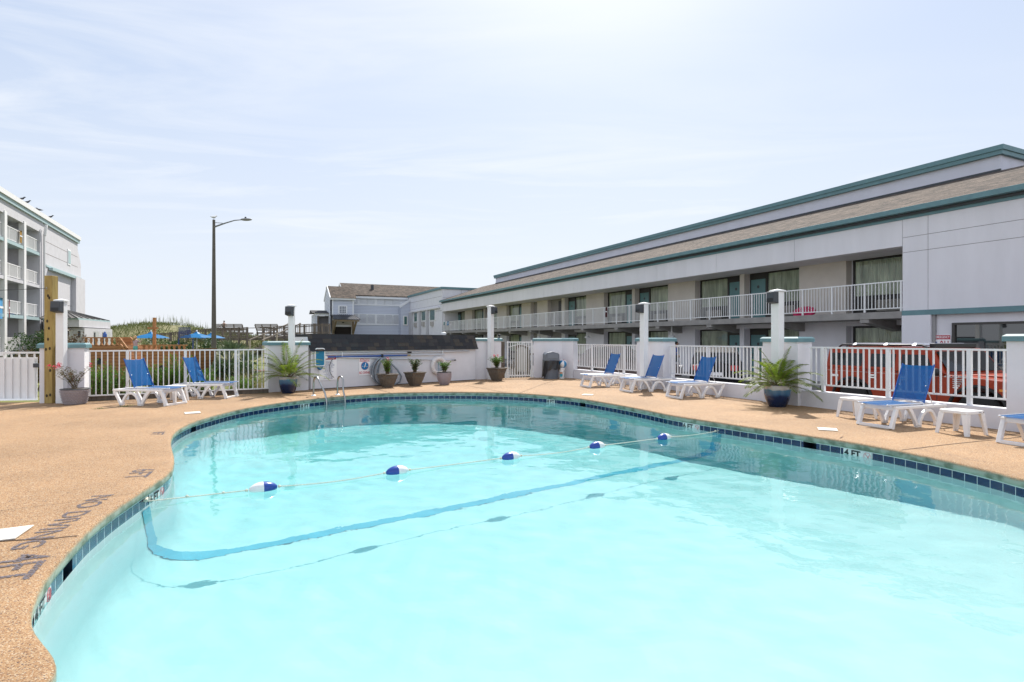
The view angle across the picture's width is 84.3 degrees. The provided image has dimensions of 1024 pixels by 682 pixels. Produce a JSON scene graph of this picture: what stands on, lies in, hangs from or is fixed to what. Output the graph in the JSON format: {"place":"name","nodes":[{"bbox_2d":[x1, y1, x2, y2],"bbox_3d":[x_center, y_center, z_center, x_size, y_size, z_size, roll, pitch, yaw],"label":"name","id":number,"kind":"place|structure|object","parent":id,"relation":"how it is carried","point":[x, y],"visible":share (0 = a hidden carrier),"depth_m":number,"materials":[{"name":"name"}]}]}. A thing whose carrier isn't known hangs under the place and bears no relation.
{"place":"outdoors","nodes":[
{"label":"outdoors","id":0,"kind":"place"},
{"bbox_2d":[0,361,263,401],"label":"lawn","id":1,"kind":"structure","parent":0,"point":[259,362],"depth_m":21.82,"materials":[{"name":"green plant"}]},
{"bbox_2d":[4,329,43,381],"bbox_3d":[-17.843,0.721,21.121,1.867,2.393,1.369,0,0,-30],"label":"shrub","id":2,"kind":"object","parent":1,"relation":"on","point":[41,336],"visible":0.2,"depth_m":20.91,"materials":[{"name":"green plant"}]},
{"bbox_2d":[39,310,111,344],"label":"pavilion","id":3,"kind":"structure","parent":1,"relation":"on","point":[90,326],"depth_m":44.59,"materials":[{"name":"paint"}]},
{"bbox_2d":[91,359,114,394],"bbox_3d":[-11.116,1.135,14.975,1.043,1.434,0.818,0,0,0],"label":"oleander bush","id":4,"kind":"object","parent":1,"relation":"on","point":[93,386],"visible":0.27,"depth_m":14.98,"materials":[{"name":"green plant"}]},
{"bbox_2d":[91,365,124,394],"bbox_3d":[-10.969,1.253,15.206,0.991,1.198,0.866,0,0,-25],"label":"oleander bush","id":5,"kind":"object","parent":1,"relation":"on","point":[110,390],"visible":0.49,"depth_m":15.09,"materials":[{"name":"green plant"}]},
{"bbox_2d":[102,365,134,393],"bbox_3d":[-10.857,1.245,15.554,1.008,1.214,0.783,0,0,-19],"label":"oleander bush","id":6,"kind":"object","parent":1,"relation":"on","point":[123,383],"visible":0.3,"depth_m":15.48,"materials":[{"name":"green plant"}]},
{"bbox_2d":[83,318,216,382],"bbox_3d":[-15.883,0.436,24.957,4.642,2.819,2.085,0,0,0],"label":"fence","id":7,"kind":"object","parent":1,"relation":"on","point":[125,343],"visible":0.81,"depth_m":24.00,"materials":[{"name":"brown wood"}]},
{"bbox_2d":[142,364,169,392],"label":"oleander bush","id":8,"kind":"object","parent":1,"relation":"on","point":[155,380],"visible":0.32,"depth_m":16.55,"materials":[{"name":"green plant"}]},
{"bbox_2d":[155,366,182,385],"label":"oleander bush","id":9,"kind":"object","parent":1,"relation":"on","point":[170,376],"visible":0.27,"depth_m":16.93,"materials":[{"name":"green plant"}]},
{"bbox_2d":[164,354,192,383],"bbox_3d":[-10.161,1.117,17.209,0.866,1.470,0.610,0,0,0],"label":"oleander bush","id":10,"kind":"object","parent":1,"relation":"on","point":[171,366],"visible":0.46,"depth_m":17.13,"materials":[{"name":"green plant"}]},
{"bbox_2d":[178,327,193,348],"bbox_3d":[-19.797,0.575,34.028,1.100,2.688,1.652,0,0,-12],"label":"giant chair","id":11,"kind":"object","parent":1,"relation":"on","point":[184,331],"visible":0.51,"depth_m":34.43,"materials":[{"name":"blue paint"}]},
{"bbox_2d":[191,336,221,356],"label":"shrub","id":12,"kind":"object","parent":1,"relation":"on","point":[206,345],"visible":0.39,"depth_m":43.63,"materials":[{"name":"green plant"}]},
{"bbox_2d":[207,360,232,380],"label":"shrub","id":13,"kind":"object","parent":1,"relation":"on","point":[221,370],"visible":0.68,"depth_m":24.86,"materials":[{"name":"green plant"}]},
{"bbox_2d":[207,339,252,379],"bbox_3d":[-13.512,1.107,26.934,2.554,2.580,2.554,0,0,-42],"label":"yucca","id":14,"kind":"object","parent":1,"relation":"on","point":[227,344],"visible":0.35,"depth_m":26.88,"materials":[{"name":"green plant"}]},
{"bbox_2d":[211,217,251,363],"bbox_3d":[-18.834,-3.222,38.000,2.741,10.144,0.322,0,0,0],"label":"street lamp","id":15,"kind":"object","parent":1,"relation":"on","point":[213,333],"visible":0.93,"depth_m":37.91,"materials":[{"name":"metal"}]},
{"bbox_2d":[225,374,258,388],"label":"oleander bush","id":16,"kind":"object","parent":1,"relation":"on","point":[241,384],"visible":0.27,"depth_m":17.48,"materials":[{"name":"green plant"}]},
{"bbox_2d":[227,350,263,378],"bbox_3d":[-12.182,1.300,25.999,1.848,1.966,1.891,0,0,0],"label":"yucca","id":17,"kind":"object","parent":1,"relation":"on","point":[246,356],"visible":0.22,"depth_m":25.92,"materials":[{"name":"green plant"}]},
{"bbox_2d":[237,360,258,377],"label":"shrub","id":18,"kind":"object","parent":1,"relation":"on","point":[246,369],"visible":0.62,"depth_m":23.73,"materials":[{"name":"green plant"}]},
{"bbox_2d":[110,316,287,360],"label":"dune","id":19,"kind":"structure","parent":0,"point":[173,328],"depth_m":57.77,"materials":[{"name":"green plant"}]},
{"bbox_2d":[151,328,210,341],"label":"boardwalk","id":20,"kind":"structure","parent":19,"relation":"on","point":[170,334],"depth_m":57.02,"materials":[{"name":"brown wood"}]},
{"bbox_2d":[216,327,257,345],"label":"boardwalk","id":21,"kind":"structure","parent":19,"relation":"on","point":[221,332],"depth_m":56.89,"materials":[{"name":"brown wood"}]},
{"bbox_2d":[248,323,300,355],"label":"dune stairs","id":22,"kind":"structure","parent":19,"relation":"on","point":[264,339],"depth_m":54.94,"materials":[{"name":"brown wood"}]},
{"bbox_2d":[257,323,313,339],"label":"boardwalk","id":23,"kind":"structure","parent":19,"relation":"on","point":[285,334],"depth_m":57.50,"materials":[{"name":"brown wood"}]},
{"bbox_2d":[311,323,329,333],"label":"boardwalk","id":24,"kind":"structure","parent":19,"relation":"on","point":[321,325],"depth_m":60.40,"materials":[{"name":"brown wood"}]},
{"bbox_2d":[0,377,1023,578],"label":"pool deck","id":25,"kind":"structure","parent":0,"point":[59,462],"depth_m":9.17,"materials":[{"name":"brown concrete"}]},
{"bbox_2d":[0,525,33,540],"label":"skimmer lid","id":26,"kind":"object","parent":25,"relation":"on","point":[10,533],"visible":1,"depth_m":4.37,"materials":[{"name":"white plastic"}]},
{"bbox_2d":[44,276,57,402],"bbox_3d":[-10.994,-0.015,13.455,0.190,3.030,0.246,0,0,0],"label":"timber post","id":27,"kind":"object","parent":25,"relation":"on","point":[51,287],"visible":0.97,"depth_m":13.40,"materials":[{"name":"brown wood"}]},
{"bbox_2d":[50,299,69,403],"bbox_3d":[-10.704,0.258,13.374,0.225,2.485,0.379,0,0,-9],"label":"light post","id":28,"kind":"object","parent":25,"relation":"on","point":[58,307],"visible":0.94,"depth_m":13.37,"materials":[{"name":"white paint"}]},
{"bbox_2d":[36,343,91,402],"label":"boundary wall","id":29,"kind":"structure","parent":25,"relation":"on","point":[77,358],"depth_m":13.68,"materials":[{"name":"white paint"}]},
{"bbox_2d":[0,352,38,400],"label":"solid gate","id":30,"kind":"structure","parent":29,"relation":"attached to","point":[18,377],"depth_m":13.82,"materials":[{"name":"white plastic"}]},
{"bbox_2d":[59,387,89,404],"bbox_3d":[-10.244,1.317,13.250,0.594,0.367,0.585,0,0,0],"label":"basket planter","id":31,"kind":"object","parent":25,"relation":"on","point":[76,396],"visible":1,"depth_m":13.06,"materials":[{"name":"grey plastic"}]},
{"bbox_2d":[47,362,91,388],"bbox_3d":[-10.251,0.831,13.148,0.897,0.646,0.703,0,0,0],"label":"potted shrub","id":32,"kind":"object","parent":31,"relation":"on","point":[70,378],"visible":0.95,"depth_m":13.18,"materials":[{"name":"pink plant"}]},
{"bbox_2d":[113,358,186,405],"bbox_3d":[-8.436,0.967,13.211,1.447,1.085,0.648,0,0,10],"label":"sun lounger","id":33,"kind":"object","parent":25,"relation":"on","point":[138,372],"visible":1,"depth_m":13.13,"materials":[{"name":"white resin"},{"name":"blue sling fabric"}]},
{"bbox_2d":[157,385,188,402],"bbox_3d":[-8.300,1.308,13.850,0.490,0.385,0.490,0,0,8],"label":"side table","id":34,"kind":"object","parent":25,"relation":"on","point":[173,396],"visible":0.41,"depth_m":13.87,"materials":[{"name":"white plastic"}]},
{"bbox_2d":[87,349,268,399],"bbox_3d":[-8.644,1.025,14.923,4.134,1.550,0.066,0,0,-32],"label":"pool fence","id":35,"kind":"object","parent":25,"relation":"on","point":[185,367],"visible":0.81,"depth_m":14.91,"materials":[{"name":"white metal"}]},
{"bbox_2d":[88,389,268,400],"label":"curb","id":36,"kind":"structure","parent":25,"relation":"on","point":[113,397],"depth_m":15.00,"materials":[{"name":"brown"}]},
{"bbox_2d":[172,356,238,398],"bbox_3d":[-7.960,0.967,14.740,1.447,1.085,0.648,0,0,0],"label":"sun lounger","id":37,"kind":"object","parent":25,"relation":"on","point":[194,369],"visible":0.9,"depth_m":14.66,"materials":[{"name":"blue"}]},
{"bbox_2d":[262,341,310,391],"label":"boundary wall","id":38,"kind":"structure","parent":25,"relation":"on","point":[275,347],"depth_m":16.42,"materials":[{"name":"white paint"}]},
{"bbox_2d":[278,376,297,393],"bbox_3d":[-6.332,1.269,16.000,0.528,0.462,0.528,0,0,0],"label":"round planter","id":39,"kind":"object","parent":25,"relation":"on","point":[287,386],"visible":0.88,"depth_m":15.81,"materials":[{"name":"blue ceramic"}]},
{"bbox_2d":[249,339,329,387],"bbox_3d":[-6.359,0.635,15.980,1.973,1.309,1.953,0,0,34],"label":"potted palm","id":40,"kind":"object","parent":39,"relation":"in","point":[287,369],"visible":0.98,"depth_m":15.84,"materials":[{"name":"green plant"}]},
{"bbox_2d":[285,304,295,376],"bbox_3d":[-6.354,0.233,16.223,0.205,2.535,0.359,0,0,0],"label":"light post","id":41,"kind":"object","parent":25,"relation":"on","point":[290,311],"visible":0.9,"depth_m":16.23,"materials":[{"name":"white paint"}]},
{"bbox_2d":[311,375,345,404],"bbox_3d":[-4.918,1.803,15.227,0.775,1.694,0.677,0,0,39],"label":"pool ladder","id":42,"kind":"object","parent":25,"relation":"on","point":[331,402],"visible":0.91,"depth_m":15.19,"materials":[{"name":"metal"}]},
{"bbox_2d":[295,334,477,389],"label":"equipment shed","id":43,"kind":"structure","parent":25,"relation":"on","point":[461,367],"depth_m":18.91,"materials":[{"name":"white paint"}]},
{"bbox_2d":[314,348,327,369],"bbox_3d":[-5.816,0.576,17.222,0.411,0.672,0.060,0,0,-42],"label":"leaf net","id":44,"kind":"object","parent":43,"relation":"hanging from","point":[321,356],"visible":0.97,"depth_m":17.20,"materials":[{"name":"blue plastic"}]},
{"bbox_2d":[319,355,336,379],"bbox_3d":[-5.668,0.847,17.423,0.554,0.770,0.014,0,0,-42],"label":"rules sign","id":45,"kind":"object","parent":43,"relation":"attached to","point":[325,372],"visible":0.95,"depth_m":17.45,"materials":[{"name":"white"}]},
{"bbox_2d":[359,358,369,374],"bbox_3d":[-4.747,0.852,18.236,0.402,0.560,0.028,0,0,-42],"label":"caution sign","id":46,"kind":"object","parent":43,"relation":"attached to","point":[364,366],"visible":1,"depth_m":18.23,"materials":[{"name":"white plastic"}]},
{"bbox_2d":[370,354,401,384],"bbox_3d":[-4.136,0.985,18.614,1.147,1.029,0.200,0,0,-42],"label":"pool hose","id":47,"kind":"object","parent":43,"relation":"hanging from","point":[372,369],"visible":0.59,"depth_m":18.37,"materials":[{"name":"white plastic"}]},
{"bbox_2d":[328,354,444,357],"bbox_3d":[-4.054,0.518,18.807,4.395,0.051,0.050,0,0,-42],"label":"pool pole","id":48,"kind":"object","parent":43,"relation":"attached to","point":[383,355],"visible":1,"depth_m":18.48,"materials":[{"name":"blue metal"}]},
{"bbox_2d":[376,373,398,387],"bbox_3d":[-3.950,1.284,17.950,0.570,0.432,0.570,0,0,-38],"label":"square planter","id":49,"kind":"object","parent":25,"relation":"on","point":[387,380],"visible":1,"depth_m":17.79,"materials":[{"name":"ceramic"}]},
{"bbox_2d":[403,371,426,385],"bbox_3d":[-3.194,1.273,18.600,0.600,0.454,0.600,0,0,40],"label":"square planter","id":50,"kind":"object","parent":25,"relation":"on","point":[414,378],"visible":0.98,"depth_m":18.43,"materials":[{"name":"ceramic"}]},
{"bbox_2d":[437,371,451,384],"bbox_3d":[-2.282,1.284,19.050,0.508,0.432,0.504,0,0,0],"label":"round planter","id":51,"kind":"object","parent":25,"relation":"on","point":[443,378],"visible":1,"depth_m":18.87,"materials":[{"name":"grey ceramic"}]},
{"bbox_2d":[475,338,502,379],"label":"boundary wall","id":52,"kind":"structure","parent":25,"relation":"on","point":[480,362],"depth_m":21.61,"materials":[{"name":"white paint"}]},
{"bbox_2d":[486,305,497,379],"bbox_3d":[-0.754,0.083,21.553,0.394,2.835,0.240,0,0,38],"label":"light post","id":53,"kind":"object","parent":25,"relation":"on","point":[492,310],"visible":0.98,"depth_m":21.55,"materials":[{"name":"white paint"}]},
{"bbox_2d":[486,367,506,380],"bbox_3d":[-0.562,1.262,20.900,0.630,0.476,0.630,0,0,32],"label":"flower pot","id":54,"kind":"object","parent":25,"relation":"on","point":[497,374],"visible":0.99,"depth_m":20.71,"materials":[{"name":"stone"}]},
{"bbox_2d":[32,395,1023,624],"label":"pool basin","id":55,"kind":"object","parent":25,"relation":"in","point":[115,523],"visible":0.12,"depth_m":8.62,"materials":[{"name":"tile"}]},
{"bbox_2d":[0,391,1023,681],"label":"pool coping","id":56,"kind":"object","parent":55,"relation":"on","point":[26,655],"visible":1,"depth_m":5.67,"materials":[{"name":"beige concrete"}]},
{"bbox_2d":[32,398,1023,681],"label":"pool water","id":57,"kind":"structure","parent":55,"relation":"in","point":[702,556],"depth_m":4.32,"materials":[{"name":"blue liquid"}]},
{"bbox_2d":[143,430,718,501],"bbox_3d":[0.083,1.645,8.130,9.103,0.098,0.149,0,0,-31],"label":"float line","id":58,"kind":"object","parent":57,"relation":"on","point":[264,486],"visible":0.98,"depth_m":7.14,"materials":[{"name":"plastic"}]},
{"bbox_2d":[542,351,559,378],"bbox_3d":[1.505,0.980,21.993,0.734,1.069,0.704,0,0,-10],"label":"trash can","id":59,"kind":"object","parent":25,"relation":"on","point":[550,364],"visible":0.99,"depth_m":21.73,"materials":[{"name":"grey plastic"}]},
{"bbox_2d":[532,338,578,377],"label":"boundary wall","id":60,"kind":"structure","parent":25,"relation":"on","point":[565,349],"depth_m":22.52,"materials":[{"name":"white paint"}]},
{"bbox_2d":[507,340,533,377],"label":"barred gate","id":61,"kind":"structure","parent":60,"relation":"attached to","point":[532,352],"depth_m":22.55,"materials":[{"name":"white metal"}]},
{"bbox_2d":[580,353,627,387],"bbox_3d":[2.961,0.967,18.282,1.447,1.085,0.648,0,0,-20],"label":"sun lounger","id":62,"kind":"object","parent":25,"relation":"on","point":[612,363],"visible":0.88,"depth_m":18.25,"materials":[{"name":"blue"}]},
{"bbox_2d":[574,369,636,385],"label":"wall","id":63,"kind":"structure","parent":25,"relation":"on","point":[577,373],"depth_m":20.90,"materials":[{"name":"white paint"}]},
{"bbox_2d":[576,344,636,373],"bbox_3d":[3.504,0.649,20.060,0.068,0.989,4.633,0,0,-24],"label":"pool fence","id":64,"kind":"object","parent":63,"relation":"on","point":[623,358],"visible":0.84,"depth_m":20.24,"materials":[{"name":"white metal"}]},
{"bbox_2d":[635,302,649,388],"bbox_3d":[3.985,0.168,17.310,0.399,2.665,0.245,0,0,-32],"label":"light post","id":65,"kind":"object","parent":25,"relation":"on","point":[641,308],"visible":0.91,"depth_m":17.28,"materials":[{"name":"white plastic"}]},
{"bbox_2d":[619,354,672,392],"bbox_3d":[3.931,0.967,16.662,1.447,1.085,0.648,0,0,-20],"label":"sun lounger","id":66,"kind":"object","parent":25,"relation":"on","point":[653,369],"visible":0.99,"depth_m":16.63,"materials":[{"name":"blue"}]},
{"bbox_2d":[635,338,676,388],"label":"boundary pier","id":67,"kind":"structure","parent":25,"relation":"on","point":[659,346],"depth_m":17.32,"materials":[{"name":"white paint"}]},
{"bbox_2d":[665,356,724,398],"bbox_3d":[4.811,0.967,14.882,1.447,1.085,0.648,0,0,-20],"label":"sun lounger","id":68,"kind":"object","parent":25,"relation":"on","point":[704,369],"visible":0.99,"depth_m":14.83,"materials":[{"name":"blue"}]},
{"bbox_2d":[666,378,762,400],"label":"wall","id":69,"kind":"structure","parent":25,"relation":"on","point":[736,390],"depth_m":14.79,"materials":[{"name":"white paint"}]},
{"bbox_2d":[670,345,762,385],"bbox_3d":[5.530,0.649,15.572,0.066,0.989,3.469,0,0,-24],"label":"pool fence","id":70,"kind":"object","parent":69,"relation":"on","point":[756,354],"visible":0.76,"depth_m":15.33,"materials":[{"name":"white metal"}]},
{"bbox_2d":[766,289,785,383],"bbox_3d":[6.088,0.158,13.061,0.414,2.685,0.260,0,0,-30],"label":"light post","id":71,"kind":"object","parent":25,"relation":"on","point":[775,298],"visible":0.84,"depth_m":13.01,"materials":[{"name":"white plastic"}]},
{"bbox_2d":[764,384,791,406],"bbox_3d":[5.984,1.256,12.750,0.598,0.487,0.598,0,0,0],"label":"round planter","id":72,"kind":"object","parent":25,"relation":"on","point":[777,396],"visible":0.81,"depth_m":12.54,"materials":[{"name":"blue ceramic"}]},
{"bbox_2d":[734,346,822,401],"bbox_3d":[5.947,0.744,12.760,1.717,1.221,1.880,0,0,-33],"label":"potted palm","id":73,"kind":"object","parent":72,"relation":"in","point":[772,372],"visible":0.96,"depth_m":12.56,"materials":[{"name":"green plant"}]},
{"bbox_2d":[760,337,814,405],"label":"boundary pier","id":74,"kind":"structure","parent":25,"relation":"on","point":[799,352],"depth_m":13.01,"materials":[{"name":"white paint"}]},
{"bbox_2d":[836,396,877,419],"bbox_3d":[6.660,1.308,10.930,0.490,0.385,0.490,0,0,-17],"label":"side table","id":75,"kind":"object","parent":25,"relation":"on","point":[855,404],"visible":0.88,"depth_m":10.79,"materials":[{"name":"white plastic"}]},
{"bbox_2d":[856,363,946,429],"bbox_3d":[6.879,0.967,10.004,1.447,1.085,0.648,0,0,-21],"label":"sun lounger","id":76,"kind":"object","parent":25,"relation":"on","point":[913,382],"visible":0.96,"depth_m":10.00,"materials":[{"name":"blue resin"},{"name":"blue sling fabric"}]},
{"bbox_2d":[801,390,1005,429],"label":"wall","id":77,"kind":"structure","parent":25,"relation":"on","point":[832,399],"depth_m":10.80,"materials":[{"name":"white paint"}]},
{"bbox_2d":[808,347,1005,404],"bbox_3d":[7.525,0.647,11.151,0.068,0.994,3.743,0,0,-24],"label":"pool fence","id":78,"kind":"object","parent":77,"relation":"on","point":[969,396],"visible":0.85,"depth_m":10.94,"materials":[{"name":"white metal"}]},
{"bbox_2d":[935,408,987,436],"bbox_3d":[7.200,1.308,9.060,0.490,0.385,0.490,0,0,-20],"label":"side table","id":79,"kind":"object","parent":25,"relation":"on","point":[963,413],"visible":1,"depth_m":8.95,"materials":[{"name":"white plastic"}]},
{"bbox_2d":[996,413,1023,446],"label":"sun lounger","id":80,"kind":"object","parent":25,"relation":"on","point":[1018,419],"visible":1,"depth_m":8.23,"materials":[{"name":"blue"}]},
{"bbox_2d":[1002,334,1023,431],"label":"boundary pier","id":81,"kind":"structure","parent":25,"relation":"on","point":[1014,373],"depth_m":9.26,"materials":[{"name":"white paint"}]},
{"bbox_2d":[0,0,1023,335],"label":"sky","id":82,"kind":"structure","parent":0,"point":[430,143],"materials":[{"name":"blue"}]},
{"bbox_2d":[505,363,530,377],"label":"parking lot","id":83,"kind":"structure","parent":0,"point":[506,376],"depth_m":33.47,"materials":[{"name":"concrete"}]},
{"bbox_2d":[577,345,682,375],"bbox_3d":[5.395,1.066,25.819,4.635,1.667,1.886,0,0,20],"label":"parked car","id":84,"kind":"object","parent":83,"relation":"on","point":[602,369],"visible":0.14,"depth_m":25.36,"materials":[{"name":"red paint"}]},
{"bbox_2d":[690,345,742,383],"bbox_3d":[8.246,1.056,22.677,1.856,1.687,4.335,0,0,22],"label":"parked car","id":85,"kind":"object","parent":83,"relation":"on","point":[724,380],"visible":0.36,"depth_m":20.75,"materials":[{"name":"white paint"}]},
{"bbox_2d":[820,343,1005,406],"bbox_3d":[10.037,0.986,13.424,2.413,1.829,5.006,0,0,-17],"label":"parked suv","id":86,"kind":"object","parent":83,"relation":"on","point":[977,401],"visible":0.32,"depth_m":12.96,"materials":[{"name":"orange paint"}]},
{"bbox_2d":[505,359,819,390],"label":"walkway","id":87,"kind":"structure","parent":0,"point":[744,382],"depth_m":27.00,"materials":[{"name":"concrete"}]},
{"label":"ground","id":88,"kind":"structure","parent":0,"visible":0},
{"bbox_2d":[0,186,84,356],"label":"hotel building","id":89,"kind":"structure","parent":88,"relation":"on","point":[47,246],"depth_m":46.73,"materials":[{"name":"paint"}]},
{"bbox_2d":[309,283,437,334],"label":"building","id":90,"kind":"structure","parent":88,"relation":"on","point":[352,308],"depth_m":75.34,"materials":[{"name":"white"}]},
{"bbox_2d":[408,287,476,334],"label":"motel wing","id":91,"kind":"structure","parent":88,"relation":"on","point":[426,315],"depth_m":68.50,"materials":[{"name":"white paint"}]},
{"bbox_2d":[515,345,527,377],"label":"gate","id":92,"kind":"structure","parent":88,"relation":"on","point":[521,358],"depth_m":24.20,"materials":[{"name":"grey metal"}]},
{"bbox_2d":[439,144,1023,380],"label":"motel building","id":93,"kind":"structure","parent":88,"relation":"on","point":[926,252],"depth_m":23.86,"materials":[{"name":"paint"}]},
{"bbox_2d":[509,304,518,327],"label":"window","id":94,"kind":"structure","parent":93,"relation":"in","point":[513,309],"depth_m":51.39,"materials":[{"name":"clear glass"}]},
{"bbox_2d":[509,334,518,358],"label":"window","id":95,"kind":"structure","parent":93,"relation":"in","point":[515,337],"depth_m":51.42,"materials":[{"name":"clear glass"}]},
{"bbox_2d":[575,295,585,324],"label":"window","id":96,"kind":"structure","parent":93,"relation":"in","point":[580,301],"depth_m":41.20,"materials":[{"name":"clear glass"}]},
{"bbox_2d":[575,332,585,359],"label":"window","id":97,"kind":"structure","parent":93,"relation":"in","point":[582,340],"depth_m":41.20,"materials":[{"name":"clear glass"}]},
{"bbox_2d":[608,290,625,323],"bbox_3d":[6.914,-2.096,37.193,0.126,2.208,1.984,0,0,-25],"label":"window","id":98,"kind":"structure","parent":93,"relation":"in","point":[618,298],"depth_m":37.23,"materials":[{"name":"clear glass"}]},
{"bbox_2d":[608,332,625,344],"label":"window","id":99,"kind":"structure","parent":93,"relation":"in","point":[619,338],"depth_m":37.23,"materials":[{"name":"clear glass"}]},
{"bbox_2d":[649,285,667,321],"bbox_3d":[8.750,-2.096,33.336,0.126,2.208,1.960,0,0,-25],"label":"window","id":100,"kind":"structure","parent":93,"relation":"in","point":[656,293],"depth_m":33.55,"materials":[{"name":"clear glass"}]},
{"bbox_2d":[649,331,667,337],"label":"window","id":101,"kind":"structure","parent":93,"relation":"in","point":[652,334],"depth_m":33.55,"materials":[{"name":"clear glass"}]},
{"bbox_2d":[700,277,727,319],"bbox_3d":[10.561,-2.096,29.516,0.126,2.208,1.969,0,0,-25],"label":"window","id":102,"kind":"structure","parent":93,"relation":"in","point":[718,287],"depth_m":29.57,"materials":[{"name":"clear glass"}]},
{"bbox_2d":[700,329,727,345],"bbox_3d":[10.576,0.594,29.524,0.091,2.288,1.969,0,0,-25],"label":"window","id":103,"kind":"structure","parent":93,"relation":"in","point":[715,337],"depth_m":29.64,"materials":[{"name":"clear glass"}]},
{"bbox_2d":[766,268,798,316],"bbox_3d":[12.379,-2.096,25.684,0.126,2.208,1.932,0,0,-25],"label":"window","id":104,"kind":"structure","parent":93,"relation":"in","point":[787,279],"depth_m":25.64,"materials":[{"name":"clear glass"}]},
{"bbox_2d":[766,328,798,336],"bbox_3d":[12.395,0.594,25.692,0.091,2.288,1.932,0,0,-25],"label":"window","id":105,"kind":"structure","parent":93,"relation":"in","point":[787,332],"depth_m":25.58,"materials":[{"name":"clear glass"}]},
{"bbox_2d":[853,254,901,312],"bbox_3d":[14.392,-2.096,21.442,0.126,2.208,2.958,0,0,-25],"label":"window","id":106,"kind":"structure","parent":93,"relation":"in","point":[886,268],"depth_m":21.93,"materials":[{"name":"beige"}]},
{"bbox_2d":[853,325,901,346],"bbox_3d":[14.408,0.594,21.450,0.091,2.288,2.958,0,0,-25],"label":"window","id":107,"kind":"structure","parent":93,"relation":"in","point":[861,334],"depth_m":22.06,"materials":[{"name":"clear glass"}]},
{"bbox_2d":[952,321,1023,369],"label":"window","id":108,"kind":"structure","parent":93,"relation":"in","point":[986,335],"depth_m":17.18,"materials":[{"name":"grey glass"}]},
{"label":"wall hook","id":109,"kind":"object","parent":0,"visible":0},
{"bbox_2d":[325,350,469,354],"bbox_3d":[-3.652,0.423,19.166,5.559,0.080,0.060,0,0,-42],"label":"pool pole","id":110,"kind":"object","parent":109,"relation":"attached to","point":[394,352],"visible":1,"depth_m":18.81,"materials":[{"name":"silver metal"}]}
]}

